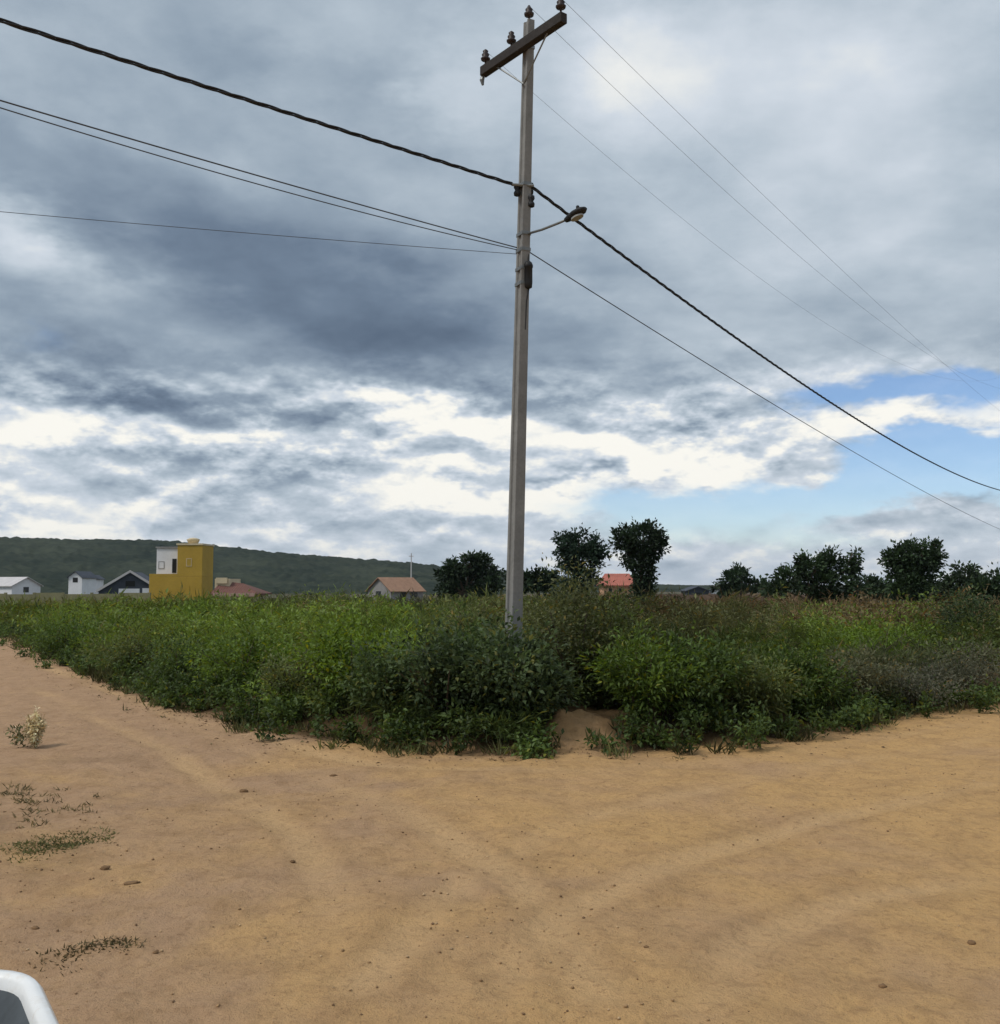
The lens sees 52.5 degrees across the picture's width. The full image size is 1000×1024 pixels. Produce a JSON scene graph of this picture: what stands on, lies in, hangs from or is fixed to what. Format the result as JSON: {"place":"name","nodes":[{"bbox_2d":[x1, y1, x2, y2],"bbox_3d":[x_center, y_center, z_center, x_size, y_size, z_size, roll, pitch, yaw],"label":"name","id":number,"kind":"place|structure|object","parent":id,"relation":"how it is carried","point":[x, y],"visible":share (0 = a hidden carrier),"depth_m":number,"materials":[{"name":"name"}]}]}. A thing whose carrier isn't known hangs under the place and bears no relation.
{"place":"outdoors","nodes":[
{"label":"outdoors","id":0,"kind":"place"},
{"bbox_2d":[0,782,103,827],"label":"grass","id":1,"kind":"structure","parent":0,"point":[15,793],"depth_m":7.32,"materials":[{"name":"green plant"}]},
{"bbox_2d":[0,536,956,594],"bbox_3d":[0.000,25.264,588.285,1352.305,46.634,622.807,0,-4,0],"label":"hill","id":2,"kind":"structure","parent":0,"point":[50,565],"depth_m":632.38,"materials":[{"name":"green plant"}]},
{"bbox_2d":[0,637,999,1023],"bbox_3d":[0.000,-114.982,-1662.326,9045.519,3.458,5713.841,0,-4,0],"label":"dirt road","id":3,"kind":"structure","parent":0,"point":[798,919],"depth_m":5.56,"materials":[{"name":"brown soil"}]},
{"bbox_2d":[5,705,46,747],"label":"dry plant","id":4,"kind":"object","parent":3,"relation":"on","point":[35,728],"visible":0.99,"depth_m":9.90,"materials":[{"name":"plant"}]},
{"bbox_2d":[0,969,58,1023],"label":"pickup truck","id":5,"kind":"object","parent":3,"relation":"on","point":[24,999],"visible":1,"depth_m":1.46,"materials":[{"name":"white paint"}]},
{"bbox_2d":[0,827,119,862],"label":"grass","id":6,"kind":"structure","parent":3,"relation":"on","point":[64,844],"depth_m":6.23,"materials":[{"name":"green plant"}]},
{"bbox_2d":[29,935,146,977],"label":"grass","id":7,"kind":"structure","parent":3,"relation":"on","point":[119,942],"depth_m":4.49,"materials":[{"name":"green plant"}]},
{"bbox_2d":[100,865,109,869],"bbox_3d":[-2.198,1.984,5.637,0.055,0.035,0.062,0,-4,0],"label":"earth clod","id":8,"kind":"object","parent":3,"relation":"on","point":[105,867],"visible":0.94,"depth_m":5.62,"materials":[{"name":"brown soil"}]},
{"bbox_2d":[123,881,139,884],"bbox_3d":[-1.961,1.975,5.396,0.089,0.016,0.044,2,-5,-29],"label":"earth clod","id":9,"kind":"object","parent":3,"relation":"on","point":[130,882],"visible":1,"depth_m":5.38,"materials":[{"name":"brown soil"}]},
{"bbox_2d":[3,637,999,763],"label":"leaf litter","id":10,"kind":"object","parent":3,"relation":"on","point":[709,745],"visible":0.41,"depth_m":11.21,"materials":[{"name":"plant"}]},
{"bbox_2d":[878,983,886,987],"bbox_3d":[1.527,1.895,4.048,0.030,0.022,0.034,2,-5,-29],"label":"earth clod","id":11,"kind":"object","parent":3,"relation":"on","point":[882,985],"visible":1,"depth_m":4.04,"materials":[{"name":"brown soil"}]},
{"bbox_2d":[967,940,975,944],"bbox_3d":[2.126,1.944,4.571,0.036,0.024,0.042,2,-4,-22],"label":"earth clod","id":12,"kind":"object","parent":3,"relation":"on","point":[971,942],"visible":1,"depth_m":4.56,"materials":[{"name":"brown soil"}]},
{"bbox_2d":[0,0,999,584],"label":"sky","id":13,"kind":"structure","parent":0,"point":[268,393],"materials":[{"name":"grey"}]},
{"bbox_2d":[5,585,999,752],"bbox_3d":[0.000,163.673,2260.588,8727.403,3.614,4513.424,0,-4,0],"label":"lot ground","id":14,"kind":"structure","parent":0,"point":[574,722],"depth_m":10.23,"materials":[{"name":"brown soil"}]},
{"bbox_2d":[0,577,42,593],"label":"white house","id":15,"kind":"structure","parent":14,"relation":"on","point":[17,585],"depth_m":149.32,"materials":[{"name":"paint"}]},
{"bbox_2d":[23,587,28,591],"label":"window","id":16,"kind":"structure","parent":15,"relation":"in","point":[25,589],"depth_m":149.48,"materials":[{"name":"black glass"}]},
{"bbox_2d":[2,606,114,656],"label":"shrub","id":17,"kind":"object","parent":14,"relation":"on","point":[53,641],"visible":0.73,"depth_m":21.59,"materials":[{"name":"green plant"}]},
{"bbox_2d":[0,593,150,604],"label":"boundary wall","id":18,"kind":"structure","parent":14,"relation":"on","point":[57,596],"depth_m":87.63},
{"bbox_2d":[67,571,97,593],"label":"white house","id":19,"kind":"structure","parent":14,"relation":"on","point":[82,582],"depth_m":189.81,"materials":[{"name":"paint"}]},
{"bbox_2d":[96,575,105,593],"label":"white house","id":20,"kind":"structure","parent":14,"relation":"on","point":[99,581],"depth_m":201.82,"materials":[{"name":"paint"}]},
{"bbox_2d":[96,570,148,593],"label":"dark gabled house","id":21,"kind":"structure","parent":14,"relation":"on","point":[129,581],"depth_m":111.64,"materials":[{"name":"black paint"}]},
{"bbox_2d":[72,617,178,672],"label":"shrub","id":22,"kind":"object","parent":14,"relation":"on","point":[124,647],"visible":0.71,"depth_m":16.86,"materials":[{"name":"green plant"}]},
{"bbox_2d":[149,538,213,602],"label":"yellow house","id":23,"kind":"structure","parent":14,"relation":"on","point":[189,565],"depth_m":94.94,"materials":[{"name":"paint"}]},
{"bbox_2d":[158,561,163,568],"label":"window","id":24,"kind":"structure","parent":23,"relation":"in","point":[161,563],"depth_m":96.08,"materials":[{"name":"white glass"}]},
{"bbox_2d":[172,559,176,572],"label":"window","id":25,"kind":"structure","parent":23,"relation":"in","point":[174,561],"depth_m":96.08,"materials":[{"name":"black glass"}]},
{"bbox_2d":[182,586,189,599],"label":"door","id":26,"kind":"structure","parent":23,"relation":"in","point":[185,589],"depth_m":94.68,"materials":[{"name":"yellow paint"}]},
{"bbox_2d":[124,620,243,682],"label":"shrub","id":27,"kind":"object","parent":14,"relation":"on","point":[175,658],"visible":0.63,"depth_m":14.30,"materials":[{"name":"green plant"}]},
{"bbox_2d":[210,578,271,603],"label":"red roofed house","id":28,"kind":"structure","parent":14,"relation":"on","point":[237,587],"depth_m":86.86,"materials":[{"name":"beige paint"}]},
{"bbox_2d":[177,611,311,690],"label":"shrub","id":29,"kind":"object","parent":14,"relation":"on","point":[232,655],"visible":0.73,"depth_m":13.20,"materials":[{"name":"green plant"}]},
{"bbox_2d":[243,635,335,701],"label":"shrub","id":30,"kind":"object","parent":14,"relation":"on","point":[274,674],"visible":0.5,"depth_m":11.63,"materials":[{"name":"green plant"}]},
{"bbox_2d":[284,598,425,708],"bbox_3d":[-1.704,1.621,11.463,1.602,1.319,1.581,2,-5,-29],"label":"shrub","id":31,"kind":"object","parent":14,"relation":"on","point":[336,645],"visible":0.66,"depth_m":11.24,"materials":[{"name":"green plant"}]},
{"bbox_2d":[325,627,429,720],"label":"shrub","id":32,"kind":"object","parent":14,"relation":"on","point":[373,682],"visible":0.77,"depth_m":10.35,"materials":[{"name":"green plant"}]},
{"bbox_2d":[365,577,425,601],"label":"orange roofed house","id":33,"kind":"structure","parent":14,"relation":"on","point":[381,585],"depth_m":130.24,"materials":[{"name":"ceramic"}]},
{"bbox_2d":[371,609,504,722],"bbox_3d":[-0.596,1.597,10.398,1.492,1.222,1.521,0,-4,0],"label":"shrub","id":34,"kind":"object","parent":14,"relation":"on","point":[428,674],"visible":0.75,"depth_m":10.18,"materials":[{"name":"green plant"}]},
{"bbox_2d":[431,549,506,600],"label":"tree","id":35,"kind":"object","parent":14,"relation":"on","point":[477,566],"visible":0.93,"depth_m":61.58,"materials":[{"name":"green plant"}]},
{"bbox_2d":[424,600,530,714],"bbox_3d":[-0.260,1.587,10.853,1.376,1.284,1.379,0,-4,0],"label":"shrub","id":36,"kind":"object","parent":14,"relation":"on","point":[465,633],"visible":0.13,"depth_m":10.77,"materials":[{"name":"green plant"}]},
{"bbox_2d":[415,599,583,724],"bbox_3d":[0.085,1.542,10.241,1.658,1.310,1.500,-2,-4,22],"label":"shrub","id":37,"kind":"object","parent":14,"relation":"on","point":[499,689],"visible":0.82,"depth_m":10.02,"materials":[{"name":"green plant"}]},
{"bbox_2d":[0,574,999,744],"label":"scrub","id":38,"kind":"object","parent":14,"relation":"on","point":[734,615],"visible":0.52,"depth_m":19.30,"materials":[{"name":"green plant"}]},
{"bbox_2d":[0,618,999,759],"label":"bank weeds","id":39,"kind":"object","parent":14,"relation":"on","point":[165,695],"visible":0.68,"depth_m":10.84,"materials":[{"name":"green plant"}]},
{"bbox_2d":[480,0,566,658],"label":"utility pole","id":40,"kind":"object","parent":14,"relation":"on","point":[525,46],"visible":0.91,"depth_m":11.12,"materials":[{"name":"concrete"}]},
{"bbox_2d":[0,18,512,184],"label":"power cable","id":41,"kind":"object","parent":40,"relation":"attached to","point":[137,64],"visible":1,"depth_m":8.98,"materials":[{"name":"black rubber"}]},
{"bbox_2d":[0,211,512,253],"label":"drop wire","id":42,"kind":"object","parent":40,"relation":"attached to","point":[253,233],"visible":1,"depth_m":10.47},
{"bbox_2d":[0,100,516,247],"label":"telephone cable","id":43,"kind":"object","parent":40,"relation":"attached to","point":[242,170],"visible":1,"depth_m":8.96,"materials":[{"name":"black rubber"}]},
{"bbox_2d":[0,107,516,249],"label":"telephone cable","id":44,"kind":"object","parent":40,"relation":"attached to","point":[239,178],"visible":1,"depth_m":8.93,"materials":[{"name":"black rubber"}]},
{"bbox_2d":[528,205,586,234],"bbox_3d":[0.614,-3.101,10.841,0.132,0.146,0.930,3,-5,-34],"label":"street lamp","id":45,"kind":"object","parent":40,"relation":"attached to","point":[577,213],"visible":1,"depth_m":10.57,"materials":[{"name":"metal"}]},
{"bbox_2d":[489,54,998,380],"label":"line wire","id":46,"kind":"object","parent":40,"relation":"attached to","point":[688,223],"visible":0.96,"depth_m":16.10,"materials":[{"name":"metal"}]},
{"bbox_2d":[530,252,998,528],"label":"telephone cable","id":47,"kind":"object","parent":40,"relation":"attached to","point":[720,371],"visible":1,"depth_m":15.14,"materials":[{"name":"black rubber"}]},
{"bbox_2d":[531,187,999,490],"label":"power cable","id":48,"kind":"object","parent":40,"relation":"attached to","point":[541,194],"visible":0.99,"depth_m":15.09,"materials":[{"name":"black rubber"}]},
{"bbox_2d":[533,10,999,388],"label":"line wire","id":49,"kind":"object","parent":40,"relation":"attached to","point":[721,187],"visible":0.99,"depth_m":15.39,"materials":[{"name":"metal"}]},
{"bbox_2d":[565,2,995,407],"bbox_3d":[13.427,-3.966,29.274,0.004,0.425,45.000,-3,-5,35],"label":"line wire","id":50,"kind":"object","parent":40,"relation":"attached to","point":[736,169],"visible":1,"depth_m":14.70,"materials":[{"name":"metal"}]},
{"bbox_2d":[495,651,582,724],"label":"shrub","id":51,"kind":"object","parent":14,"relation":"on","point":[552,690],"visible":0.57,"depth_m":10.03,"materials":[{"name":"green plant"}]},
{"bbox_2d":[523,564,558,598],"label":"tree","id":52,"kind":"object","parent":14,"relation":"on","point":[530,578],"visible":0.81,"depth_m":57.64,"materials":[{"name":"green plant"}]},
{"bbox_2d":[523,552,623,706],"bbox_3d":[0.872,1.341,11.482,1.223,1.823,1.268,2,-5,-26],"label":"shrub","id":53,"kind":"object","parent":14,"relation":"on","point":[568,620],"visible":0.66,"depth_m":11.48,"materials":[{"name":"green plant"}]},
{"bbox_2d":[546,522,614,598],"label":"tree","id":54,"kind":"object","parent":14,"relation":"on","point":[570,546],"visible":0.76,"depth_m":45.62,"materials":[{"name":"green plant"}]},
{"bbox_2d":[548,575,678,706],"bbox_3d":[1.216,1.482,11.434,1.210,1.547,1.351,3,-5,-38],"label":"shrub","id":55,"kind":"object","parent":14,"relation":"on","point":[625,619],"visible":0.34,"depth_m":11.30,"materials":[{"name":"green plant"}]},
{"bbox_2d":[598,574,633,598],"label":"salmon house","id":56,"kind":"structure","parent":14,"relation":"on","point":[619,579],"depth_m":108.20,"materials":[{"name":"pink paint"}]},
{"bbox_2d":[607,517,671,603],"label":"tree","id":57,"kind":"object","parent":14,"relation":"on","point":[643,554],"visible":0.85,"depth_m":41.67,"materials":[{"name":"green plant"}]},
{"bbox_2d":[575,605,719,723],"bbox_3d":[1.505,1.582,10.451,1.471,1.259,1.284,0,-4,0],"label":"shrub","id":58,"kind":"object","parent":14,"relation":"on","point":[639,675],"visible":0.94,"depth_m":10.30,"materials":[{"name":"green plant"}]},
{"bbox_2d":[631,620,756,719],"bbox_3d":[1.988,1.664,10.510,1.427,1.104,1.419,0,-4,0],"label":"shrub","id":59,"kind":"object","parent":14,"relation":"on","point":[721,658],"visible":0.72,"depth_m":10.46,"materials":[{"name":"green plant"}]},
{"bbox_2d":[679,586,708,594],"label":"dark shed","id":60,"kind":"structure","parent":14,"relation":"on","point":[698,590],"depth_m":119.66,"materials":[{"name":"grey metal"}]},
{"bbox_2d":[708,561,772,598],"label":"tree","id":61,"kind":"object","parent":14,"relation":"on","point":[736,577],"visible":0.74,"depth_m":69.69,"materials":[{"name":"green plant"}]},
{"bbox_2d":[708,625,815,722],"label":"shrub","id":62,"kind":"object","parent":14,"relation":"on","point":[751,684],"visible":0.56,"depth_m":10.65,"materials":[{"name":"green plant"}]},
{"bbox_2d":[653,593,875,603],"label":"boundary wall","id":63,"kind":"structure","parent":14,"relation":"on","point":[708,596],"depth_m":95.61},
{"bbox_2d":[754,629,869,717],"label":"shrub","id":64,"kind":"object","parent":14,"relation":"on","point":[818,685],"visible":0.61,"depth_m":11.55,"materials":[{"name":"green plant"}]},
{"bbox_2d":[757,544,882,611],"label":"tree","id":65,"kind":"object","parent":14,"relation":"on","point":[808,575],"visible":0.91,"depth_m":43.63,"materials":[{"name":"green plant"}]},
{"bbox_2d":[807,637,914,704],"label":"shrub","id":66,"kind":"object","parent":14,"relation":"on","point":[864,674],"visible":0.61,"depth_m":12.27,"materials":[{"name":"green plant"}]},
{"bbox_2d":[807,595,943,662],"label":"shrub","id":67,"kind":"object","parent":14,"relation":"on","point":[852,637],"visible":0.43,"depth_m":15.34,"materials":[{"name":"green plant"}]},
{"bbox_2d":[854,571,902,601],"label":"tree","id":68,"kind":"object","parent":14,"relation":"on","point":[874,579],"visible":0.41,"depth_m":47.52,"materials":[{"name":"green plant"}]},
{"bbox_2d":[876,533,949,605],"bbox_3d":[16.221,2.656,39.710,2.714,3.705,2.171,0,-4,0],"label":"tree","id":69,"kind":"object","parent":14,"relation":"on","point":[913,565],"visible":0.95,"depth_m":39.60,"materials":[{"name":"green plant"}]},
{"bbox_2d":[867,653,983,710],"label":"shrub","id":70,"kind":"object","parent":14,"relation":"on","point":[905,691],"visible":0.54,"depth_m":12.70,"materials":[{"name":"green plant"}]},
{"bbox_2d":[908,641,999,701],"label":"shrub","id":71,"kind":"object","parent":14,"relation":"on","point":[966,678],"visible":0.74,"depth_m":13.53,"materials":[{"name":"green plant"}]},
{"bbox_2d":[925,560,992,602],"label":"tree","id":72,"kind":"object","parent":14,"relation":"on","point":[958,577],"visible":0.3,"depth_m":44.67,"materials":[{"name":"green plant"}]},
{"bbox_2d":[918,575,999,648],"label":"shrub","id":73,"kind":"object","parent":14,"relation":"on","point":[974,600],"visible":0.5,"depth_m":18.31,"materials":[{"name":"green plant"}]},
{"bbox_2d":[957,562,999,610],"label":"tree","id":74,"kind":"object","parent":14,"relation":"on","point":[991,590],"visible":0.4,"depth_m":29.62,"materials":[{"name":"green plant"}]}
]}

